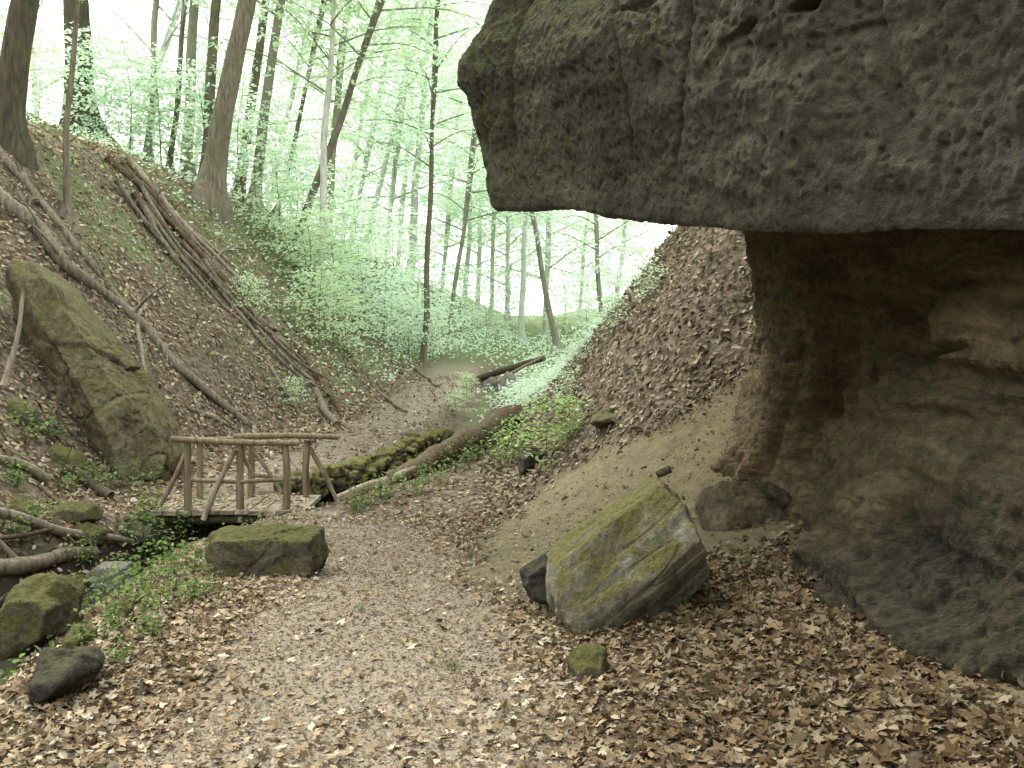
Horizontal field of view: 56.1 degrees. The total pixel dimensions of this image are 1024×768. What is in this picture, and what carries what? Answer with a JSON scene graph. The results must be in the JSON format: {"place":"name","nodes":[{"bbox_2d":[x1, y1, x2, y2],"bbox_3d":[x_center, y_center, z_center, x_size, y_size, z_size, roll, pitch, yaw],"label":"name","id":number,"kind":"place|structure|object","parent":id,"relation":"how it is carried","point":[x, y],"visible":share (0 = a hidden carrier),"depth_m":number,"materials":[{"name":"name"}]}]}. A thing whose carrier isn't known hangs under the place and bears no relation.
{"place":"outdoors","nodes":[
{"label":"outdoors","id":0,"kind":"place"},
{"bbox_2d":[0,0,676,315],"label":"sky","id":1,"kind":"structure","parent":0,"point":[146,9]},
{"bbox_2d":[0,111,1023,767],"bbox_3d":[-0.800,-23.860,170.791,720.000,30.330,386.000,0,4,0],"label":"ground","id":2,"kind":"structure","parent":0,"point":[656,447],"depth_m":10.22,"materials":[{"name":"soil"}]},
{"bbox_2d":[0,0,39,173],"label":"tree","id":3,"kind":"object","parent":2,"relation":"on","point":[16,143],"visible":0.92,"depth_m":15.74,"materials":[{"name":"brown plant"}]},
{"bbox_2d":[5,397,39,426],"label":"stone","id":4,"kind":"object","parent":2,"relation":"on","point":[15,405],"visible":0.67,"depth_m":11.04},
{"bbox_2d":[0,8,76,109],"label":"sapling","id":5,"kind":"object","parent":2,"relation":"on","point":[39,48],"visible":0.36,"depth_m":25.08,"materials":[{"name":"green plant"}]},
{"bbox_2d":[0,573,84,660],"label":"boulder","id":6,"kind":"object","parent":2,"relation":"on","point":[36,609],"visible":0.91,"depth_m":4.93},
{"bbox_2d":[0,539,98,576],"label":"fallen log","id":7,"kind":"object","parent":2,"relation":"on","point":[13,564],"visible":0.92,"depth_m":8.74,"materials":[{"name":"wood"}]},
{"bbox_2d":[0,145,129,305],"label":"fallen log","id":8,"kind":"object","parent":2,"relation":"on","point":[16,170],"visible":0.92,"depth_m":15.37,"materials":[{"name":"wood"}]},
{"bbox_2d":[29,646,104,704],"bbox_3d":[-1.927,1.267,4.160,0.274,0.264,0.422,0,4,0],"label":"boulder","id":9,"kind":"object","parent":2,"relation":"on","point":[59,672],"visible":0.81,"depth_m":4.07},
{"bbox_2d":[0,507,133,544],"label":"fallen log","id":10,"kind":"object","parent":2,"relation":"on","point":[58,530],"visible":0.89,"depth_m":9.13,"materials":[{"name":"wood"}]},
{"bbox_2d":[46,443,87,469],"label":"stone","id":11,"kind":"object","parent":2,"relation":"on","point":[58,453],"visible":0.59,"depth_m":10.99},
{"bbox_2d":[50,501,102,523],"bbox_3d":[-4.410,1.323,9.719,0.524,0.275,0.383,0,4,0],"label":"stone","id":12,"kind":"object","parent":2,"relation":"on","point":[73,512],"visible":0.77,"depth_m":9.60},
{"bbox_2d":[57,462,113,498],"bbox_3d":[-4.843,1.097,10.950,0.653,0.438,0.306,0,4,0],"label":"fallen log","id":13,"kind":"object","parent":2,"relation":"on","point":[102,490],"visible":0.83,"depth_m":10.90,"materials":[{"name":"wood"}]},
{"bbox_2d":[58,0,120,146],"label":"tree","id":14,"kind":"object","parent":2,"relation":"on","point":[68,13],"visible":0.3,"depth_m":27.05,"materials":[{"name":"green plant"}]},
{"bbox_2d":[26,15,158,134],"bbox_3d":[-11.724,-8.124,25.891,4.460,3.246,4.077,0,4,0],"label":"sapling","id":15,"kind":"object","parent":2,"relation":"on","point":[45,93],"visible":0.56,"depth_m":25.77,"materials":[{"name":"green plant"}]},
{"bbox_2d":[60,0,125,250],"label":"tree","id":16,"kind":"object","parent":2,"relation":"on","point":[67,209],"visible":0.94,"depth_m":15.87,"materials":[{"name":"brown plant"}]},
{"bbox_2d":[0,0,185,116],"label":"tree","id":17,"kind":"object","parent":2,"relation":"on","point":[35,110],"visible":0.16,"depth_m":43.27,"materials":[{"name":"green plant"}]},
{"bbox_2d":[5,258,191,481],"bbox_3d":[-5.386,-0.149,12.407,2.220,2.945,1.680,1,4,10],"label":"boulder","id":18,"kind":"object","parent":2,"relation":"on","point":[105,389],"visible":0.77,"depth_m":12.05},
{"bbox_2d":[71,559,136,611],"bbox_3d":[-2.299,1.209,5.534,0.373,0.354,0.394,3,5,41],"label":"herb","id":19,"kind":"object","parent":2,"relation":"on","point":[98,591],"visible":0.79,"depth_m":5.53,"materials":[{"name":"green plant"}]},
{"bbox_2d":[51,69,161,141],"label":"sapling","id":20,"kind":"object","parent":2,"relation":"on","point":[107,86],"visible":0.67,"depth_m":25.86,"materials":[{"name":"green plant"}]},
{"bbox_2d":[85,561,134,587],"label":"stone block","id":21,"kind":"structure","parent":2,"relation":"on","point":[99,570],"depth_m":9.20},
{"bbox_2d":[38,34,196,150],"bbox_3d":[-10.482,-7.826,26.047,3.733,3.288,4.128,2,4,29],"label":"sapling","id":22,"kind":"object","parent":2,"relation":"on","point":[121,52],"visible":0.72,"depth_m":25.76,"materials":[{"name":"green plant"}]},
{"bbox_2d":[0,188,248,424],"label":"fallen log","id":23,"kind":"object","parent":2,"relation":"on","point":[26,216],"visible":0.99,"depth_m":14.57,"materials":[{"name":"wood"}]},
{"bbox_2d":[81,60,202,149],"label":"sapling","id":24,"kind":"object","parent":2,"relation":"on","point":[139,104],"visible":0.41,"depth_m":26.53,"materials":[{"name":"green plant"}]},
{"bbox_2d":[106,542,179,591],"bbox_3d":[-2.277,1.146,5.946,0.441,0.402,0.326,-1,4,-15],"label":"herb","id":25,"kind":"object","parent":2,"relation":"on","point":[141,575],"visible":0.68,"depth_m":5.90,"materials":[{"name":"green plant"}]},
{"bbox_2d":[89,46,209,163],"bbox_3d":[-9.580,-7.423,26.339,3.462,3.218,4.028,-1,4,-15],"label":"sapling","id":26,"kind":"object","parent":2,"relation":"on","point":[151,84],"visible":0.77,"depth_m":25.90,"materials":[{"name":"green plant"}]},
{"bbox_2d":[142,400,183,480],"bbox_3d":[-4.618,0.716,12.266,0.702,0.996,0.954,0,4,0],"label":"boulder","id":27,"kind":"object","parent":2,"relation":"on","point":[162,430],"visible":0.5,"depth_m":12.10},
{"bbox_2d":[142,0,210,160],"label":"tree","id":28,"kind":"object","parent":2,"relation":"on","point":[154,19],"visible":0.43,"depth_m":26.59,"materials":[{"name":"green plant"}]},
{"bbox_2d":[0,113,369,706],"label":"ground cover","id":29,"kind":"object","parent":2,"relation":"on","point":[9,670],"visible":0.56,"depth_m":18.04,"materials":[{"name":"green plant"}]},
{"bbox_2d":[138,201,231,299],"bbox_3d":[-6.387,-2.595,18.593,1.860,1.935,0.348,0,4,7],"label":"fallen branch","id":30,"kind":"object","parent":2,"relation":"on","point":[145,210],"visible":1,"depth_m":18.55,"materials":[{"name":"wood"}]},
{"bbox_2d":[177,0,198,180],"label":"tree","id":31,"kind":"object","parent":2,"relation":"on","point":[191,46],"visible":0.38,"depth_m":28.08,"materials":[{"name":"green plant"}]},
{"bbox_2d":[135,197,246,325],"bbox_3d":[-6.293,-2.398,18.842,2.140,2.514,0.207,0,4,-3],"label":"fallen branch","id":32,"kind":"object","parent":2,"relation":"on","point":[182,257],"visible":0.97,"depth_m":18.76,"materials":[{"name":"wood"}]},
{"bbox_2d":[125,156,271,307],"bbox_3d":[-6.509,-3.152,20.071,2.888,3.108,0.532,-1,4,-20],"label":"fallen branch","id":33,"kind":"object","parent":2,"relation":"on","point":[139,171],"visible":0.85,"depth_m":19.86,"materials":[{"name":"brown wood"}]},
{"bbox_2d":[128,58,283,180],"bbox_3d":[-8.294,-7.074,26.516,4.296,3.432,3.693,-2,4,-28],"label":"sapling","id":34,"kind":"object","parent":2,"relation":"on","point":[182,129],"visible":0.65,"depth_m":26.27,"materials":[{"name":"green plant"}]},
{"bbox_2d":[89,0,327,149],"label":"tree","id":35,"kind":"object","parent":2,"relation":"on","point":[174,24],"visible":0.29,"depth_m":42.96,"materials":[{"name":"green plant"}]},
{"bbox_2d":[197,0,220,174],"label":"tree","id":36,"kind":"object","parent":2,"relation":"on","point":[213,32],"visible":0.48,"depth_m":26.16,"materials":[{"name":"brown plant"}]},
{"bbox_2d":[99,0,318,177],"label":"tree","id":37,"kind":"object","parent":2,"relation":"on","point":[141,25],"visible":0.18,"depth_m":51.08,"materials":[{"name":"green plant"}]},
{"bbox_2d":[190,0,256,229],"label":"tree","id":38,"kind":"object","parent":2,"relation":"on","point":[210,190],"visible":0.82,"depth_m":22.95,"materials":[{"name":"brown plant"}]},
{"bbox_2d":[165,0,287,173],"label":"tree","id":39,"kind":"object","parent":2,"relation":"on","point":[184,4],"visible":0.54,"depth_m":26.62,"materials":[{"name":"brown plant"}]},
{"bbox_2d":[149,433,339,523],"bbox_3d":[-3.001,1.031,10.861,1.998,0.987,1.001,0,4,0],"label":"footbridge","id":40,"kind":"object","parent":2,"relation":"on","point":[225,515],"visible":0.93,"depth_m":10.49,"materials":[{"name":"brown wood"}]},
{"bbox_2d":[174,66,333,201],"bbox_3d":[-7.575,-6.976,27.440,5.076,3.679,4.510,-4,5,-44],"label":"sapling","id":41,"kind":"object","parent":2,"relation":"on","point":[242,105],"visible":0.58,"depth_m":27.31,"materials":[{"name":"green plant"}]},
{"bbox_2d":[180,240,329,394],"bbox_3d":[-5.162,-1.304,19.194,2.935,3.156,0.745,0,4,-7],"label":"fallen branch","id":42,"kind":"object","parent":2,"relation":"on","point":[188,249],"visible":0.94,"depth_m":19.23,"materials":[{"name":"wood"}]},
{"bbox_2d":[189,104,328,199],"bbox_3d":[-7.035,-6.388,27.639,3.362,3.020,3.795,1,4,21],"label":"sapling","id":43,"kind":"object","parent":2,"relation":"on","point":[284,139],"visible":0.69,"depth_m":27.34,"materials":[{"name":"green plant"}]},
{"bbox_2d":[204,522,328,580],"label":"stone block","id":44,"kind":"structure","parent":2,"relation":"on","point":[279,548],"depth_m":6.34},
{"bbox_2d":[221,0,344,214],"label":"tree","id":45,"kind":"object","parent":2,"relation":"on","point":[268,82],"visible":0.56,"depth_m":27.34,"materials":[{"name":"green plant"}]},
{"bbox_2d":[234,168,336,268],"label":"sapling","id":46,"kind":"object","parent":2,"relation":"on","point":[280,193],"visible":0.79,"depth_m":24.67,"materials":[{"name":"green plant"}]},
{"bbox_2d":[225,0,346,198],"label":"tree","id":47,"kind":"object","parent":2,"relation":"on","point":[259,47],"visible":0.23,"depth_m":31.17,"materials":[{"name":"brown plant"}]},
{"bbox_2d":[165,0,412,207],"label":"tree","id":48,"kind":"object","parent":2,"relation":"on","point":[292,88],"visible":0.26,"depth_m":45.10,"materials":[{"name":"green plant"}]},
{"bbox_2d":[228,93,351,208],"bbox_3d":[-7.713,-7.154,30.421,4.879,3.861,4.262,0,4,0],"label":"sapling","id":49,"kind":"object","parent":2,"relation":"on","point":[293,115],"visible":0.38,"depth_m":30.11,"materials":[{"name":"green plant"}]},
{"bbox_2d":[263,314,339,426],"bbox_3d":[-4.062,-0.350,19.201,0.586,2.103,3.599,-3,5,-35],"label":"fallen log","id":50,"kind":"object","parent":2,"relation":"on","point":[327,413],"visible":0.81,"depth_m":19.42,"materials":[{"name":"wood"}]},
{"bbox_2d":[248,140,359,233],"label":"sapling","id":51,"kind":"object","parent":2,"relation":"on","point":[295,156],"visible":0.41,"depth_m":29.54,"materials":[{"name":"green plant"}]},
{"bbox_2d":[259,174,361,266],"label":"sapling","id":52,"kind":"object","parent":2,"relation":"on","point":[302,201],"visible":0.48,"depth_m":25.84,"materials":[{"name":"green plant"}]},
{"bbox_2d":[262,208,364,298],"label":"sapling","id":53,"kind":"object","parent":2,"relation":"on","point":[312,223],"visible":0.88,"depth_m":23.79,"materials":[{"name":"green plant"}]},
{"bbox_2d":[198,0,440,307],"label":"tree","id":54,"kind":"object","parent":2,"relation":"on","point":[334,15],"visible":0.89,"depth_m":25.69,"materials":[{"name":"green plant"}]},
{"bbox_2d":[267,133,379,225],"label":"sapling","id":55,"kind":"object","parent":2,"relation":"on","point":[340,158],"visible":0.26,"depth_m":38.72,"materials":[{"name":"green plant"}]},
{"bbox_2d":[274,262,376,343],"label":"sapling","id":56,"kind":"object","parent":2,"relation":"on","point":[319,303],"visible":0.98,"depth_m":22.01,"materials":[{"name":"green plant"}]},
{"bbox_2d":[220,0,441,254],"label":"tree","id":57,"kind":"object","parent":2,"relation":"on","point":[336,110],"visible":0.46,"depth_m":32.47,"materials":[{"name":"green plant"}]},
{"bbox_2d":[282,224,387,319],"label":"sapling","id":58,"kind":"object","parent":2,"relation":"on","point":[332,255],"visible":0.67,"depth_m":25.06,"materials":[{"name":"green plant"}]},
{"bbox_2d":[251,0,420,214],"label":"tree","id":59,"kind":"object","parent":2,"relation":"on","point":[319,23],"visible":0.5,"depth_m":30.14,"materials":[{"name":"green plant"}]},
{"bbox_2d":[0,0,675,311],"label":"distant wood","id":60,"kind":"object","parent":2,"relation":"on","point":[485,255],"visible":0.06,"depth_m":74.56,"materials":[{"name":"green plant"}]},
{"bbox_2d":[289,193,390,279],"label":"sapling","id":61,"kind":"object","parent":2,"relation":"on","point":[352,215],"visible":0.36,"depth_m":29.82,"materials":[{"name":"green plant"}]},
{"bbox_2d":[26,110,663,421],"bbox_3d":[-1.476,-4.299,32.050,21.141,8.981,31.694,0,4,0],"label":"ground cover","id":62,"kind":"object","parent":2,"relation":"on","point":[537,383],"visible":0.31,"depth_m":24.74,"materials":[{"name":"green plant"}]},
{"bbox_2d":[238,1,455,241],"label":"tree","id":63,"kind":"object","parent":2,"relation":"on","point":[356,156],"visible":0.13,"depth_m":50.65,"materials":[{"name":"green plant"}]},
{"bbox_2d":[315,290,388,356],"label":"sapling","id":64,"kind":"object","parent":2,"relation":"on","point":[351,328],"visible":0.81,"depth_m":23.11,"materials":[{"name":"green plant"}]},
{"bbox_2d":[305,158,411,252],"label":"sapling","id":65,"kind":"object","parent":2,"relation":"on","point":[354,184],"visible":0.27,"depth_m":36.43,"materials":[{"name":"green plant"}]},
{"bbox_2d":[308,202,416,289],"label":"sapling","id":66,"kind":"object","parent":2,"relation":"on","point":[357,221],"visible":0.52,"depth_m":30.42,"materials":[{"name":"green plant"}]},
{"bbox_2d":[273,427,453,498],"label":"stone wall","id":67,"kind":"structure","parent":2,"relation":"on","point":[347,475],"depth_m":13.26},
{"bbox_2d":[325,241,415,330],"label":"sapling","id":68,"kind":"object","parent":2,"relation":"on","point":[365,252],"visible":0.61,"depth_m":26.08,"materials":[{"name":"green plant"}]},
{"bbox_2d":[260,0,489,264],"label":"tree","id":69,"kind":"object","parent":2,"relation":"on","point":[373,20],"visible":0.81,"depth_m":25.79,"materials":[{"name":"green plant"}]},
{"bbox_2d":[0,116,754,589],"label":"dead leaves","id":70,"kind":"object","parent":2,"relation":"on","point":[506,472],"depth_m":14.08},
{"bbox_2d":[277,0,484,243],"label":"tree","id":71,"kind":"object","parent":2,"relation":"on","point":[364,161],"visible":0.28,"depth_m":47.06,"materials":[{"name":"green plant"}]},
{"bbox_2d":[339,202,424,288],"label":"sapling","id":72,"kind":"object","parent":2,"relation":"on","point":[379,226],"visible":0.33,"depth_m":35.07,"materials":[{"name":"green plant"}]},
{"bbox_2d":[287,0,486,264],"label":"tree","id":73,"kind":"object","parent":2,"relation":"on","point":[395,165],"visible":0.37,"depth_m":44.99,"materials":[{"name":"green plant"}]},
{"bbox_2d":[348,265,426,343],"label":"sapling","id":74,"kind":"object","parent":2,"relation":"on","point":[388,329],"visible":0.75,"depth_m":27.33,"materials":[{"name":"green plant"}]},
{"bbox_2d":[312,0,473,249],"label":"tree","id":75,"kind":"object","parent":2,"relation":"on","point":[397,110],"visible":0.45,"depth_m":43.90,"materials":[{"name":"green plant"}]},
{"bbox_2d":[349,224,451,314],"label":"sapling","id":76,"kind":"object","parent":2,"relation":"on","point":[393,236],"visible":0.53,"depth_m":31.80,"materials":[{"name":"green plant"}]},
{"bbox_2d":[358,271,446,344],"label":"sapling","id":77,"kind":"object","parent":2,"relation":"on","point":[417,305],"visible":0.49,"depth_m":30.11,"materials":[{"name":"green plant"}]},
{"bbox_2d":[338,0,479,265],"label":"tree","id":78,"kind":"object","parent":2,"relation":"on","point":[400,201],"visible":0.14,"depth_m":57.24,"materials":[{"name":"green plant"}]},
{"bbox_2d":[330,0,490,367],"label":"tree","id":79,"kind":"object","parent":2,"relation":"on","point":[433,79],"visible":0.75,"depth_m":29.59,"materials":[{"name":"green plant"}]},
{"bbox_2d":[379,291,445,357],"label":"sapling","id":80,"kind":"object","parent":2,"relation":"on","point":[411,300],"visible":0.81,"depth_m":29.56,"materials":[{"name":"green plant"}]},
{"bbox_2d":[351,0,480,292],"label":"tree","id":81,"kind":"object","parent":2,"relation":"on","point":[414,201],"visible":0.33,"depth_m":44.75,"materials":[{"name":"green plant"}]},
{"bbox_2d":[380,242,469,324],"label":"sapling","id":82,"kind":"object","parent":2,"relation":"on","point":[434,285],"visible":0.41,"depth_m":35.55,"materials":[{"name":"green plant"}]},
{"bbox_2d":[345,3,537,297],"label":"tree","id":83,"kind":"object","parent":2,"relation":"on","point":[445,252],"visible":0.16,"depth_m":54.27,"materials":[{"name":"green plant"}]},
{"bbox_2d":[376,404,523,483],"bbox_3d":[-0.753,0.845,14.279,0.411,0.758,4.518,1,4,21],"label":"fallen log","id":84,"kind":"object","parent":2,"relation":"on","point":[456,439],"visible":0.69,"depth_m":14.03,"materials":[{"name":"brown wood"}]},
{"bbox_2d":[414,291,488,357],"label":"sapling","id":85,"kind":"object","parent":2,"relation":"on","point":[443,301],"visible":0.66,"depth_m":33.31,"materials":[{"name":"green plant"}]},
{"bbox_2d":[380,0,551,352],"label":"tree","id":86,"kind":"object","parent":2,"relation":"on","point":[471,169],"visible":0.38,"depth_m":35.56,"materials":[{"name":"green plant"}]},
{"bbox_2d":[420,68,515,320],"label":"tree","id":87,"kind":"object","parent":2,"relation":"on","point":[468,255],"visible":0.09,"depth_m":53.51,"materials":[{"name":"green plant"}]},
{"bbox_2d":[422,108,548,332],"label":"tree","id":88,"kind":"object","parent":2,"relation":"on","point":[493,237],"visible":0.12,"depth_m":48.36,"materials":[{"name":"green plant"}]},
{"bbox_2d":[387,0,587,320],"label":"tree","id":89,"kind":"object","parent":2,"relation":"on","point":[479,255],"visible":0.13,"depth_m":59.29,"materials":[{"name":"green plant"}]},
{"bbox_2d":[462,289,513,338],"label":"bush","id":90,"kind":"object","parent":2,"relation":"on","point":[494,301],"visible":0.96,"depth_m":43.91,"materials":[{"name":"green plant"}]},
{"bbox_2d":[398,0,600,334],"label":"tree","id":91,"kind":"object","parent":2,"relation":"on","point":[508,265],"visible":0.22,"depth_m":47.63,"materials":[{"name":"green plant"}]},
{"bbox_2d":[450,132,552,344],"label":"tree","id":92,"kind":"object","parent":2,"relation":"on","point":[521,330],"visible":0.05,"depth_m":43.70,"materials":[{"name":"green plant"}]},
{"bbox_2d":[451,1,565,349],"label":"tree","id":93,"kind":"object","parent":2,"relation":"on","point":[556,341],"visible":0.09,"depth_m":37.76,"materials":[{"name":"green plant"}]},
{"bbox_2d":[0,370,1023,767],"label":"dead leaves","id":94,"kind":"object","parent":2,"relation":"on","point":[796,728],"depth_m":4.03,"materials":[{"name":"plant"}]},
{"bbox_2d":[519,554,547,604],"bbox_3d":[0.159,1.110,5.440,0.213,0.294,0.233,2,4,22],"label":"stone","id":95,"kind":"object","parent":2,"relation":"on","point":[533,574],"visible":0.66,"depth_m":5.35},
{"bbox_2d":[430,45,648,334],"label":"tree","id":96,"kind":"object","parent":2,"relation":"on","point":[547,274],"visible":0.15,"depth_m":51.51,"materials":[{"name":"green plant"}]},
{"bbox_2d":[499,390,589,469],"bbox_3d":[0.391,0.556,11.413,1.080,0.992,1.340,0,4,0],"label":"shrub","id":97,"kind":"object","parent":2,"relation":"on","point":[546,442],"visible":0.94,"depth_m":11.30,"materials":[{"name":"green plant"}]},
{"bbox_2d":[528,271,597,330],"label":"bush","id":98,"kind":"object","parent":2,"relation":"on","point":[565,292],"visible":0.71,"depth_m":49.85,"materials":[{"name":"green plant"}]},
{"bbox_2d":[494,211,652,323],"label":"tree","id":99,"kind":"object","parent":2,"relation":"on","point":[582,258],"visible":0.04,"depth_m":61.55,"materials":[{"name":"green plant"}]},
{"bbox_2d":[544,272,611,331],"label":"bush","id":100,"kind":"object","parent":2,"relation":"on","point":[587,286],"visible":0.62,"depth_m":45.81,"materials":[{"name":"green plant"}]},
{"bbox_2d":[567,643,611,683],"bbox_3d":[0.343,1.260,4.245,0.203,0.222,0.325,0,4,0],"label":"stone","id":101,"kind":"object","parent":2,"relation":"on","point":[590,659],"visible":0.66,"depth_m":4.16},
{"bbox_2d":[532,210,650,317],"bbox_3d":[3.259,-7.037,35.705,6.234,14.131,5.948,-4,5,-45],"label":"tree","id":102,"kind":"object","parent":2,"relation":"on","point":[596,231],"visible":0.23,"depth_m":35.55,"materials":[{"name":"green plant"}]},
{"bbox_2d":[570,266,633,330],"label":"bush","id":103,"kind":"object","parent":2,"relation":"on","point":[617,273],"visible":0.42,"depth_m":41.63,"materials":[{"name":"green plant"}]},
{"bbox_2d":[541,214,676,296],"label":"tree","id":104,"kind":"object","parent":2,"relation":"on","point":[631,223],"visible":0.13,"depth_m":54.47,"materials":[{"name":"green plant"}]},
{"bbox_2d":[545,476,709,635],"bbox_3d":[0.624,0.958,5.221,0.880,0.873,0.819,0,4,0],"label":"boulder","id":105,"kind":"object","parent":2,"relation":"on","point":[639,552],"visible":0.89,"depth_m":4.96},
{"bbox_2d":[615,248,668,300],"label":"shrub","id":106,"kind":"object","parent":2,"relation":"on","point":[644,273],"visible":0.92,"depth_m":12.89,"materials":[{"name":"green plant"}]},
{"bbox_2d":[457,0,1023,690],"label":"rock outcrop","id":107,"kind":"object","parent":2,"relation":"on","point":[853,170],"visible":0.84,"depth_m":4.85,"materials":[{"name":"stone"}]},
{"bbox_2d":[695,480,790,531],"bbox_3d":[1.708,0.979,6.964,0.750,0.574,0.778,0,4,0],"label":"boulder","id":108,"kind":"object","parent":2,"relation":"on","point":[724,506],"visible":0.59,"depth_m":6.75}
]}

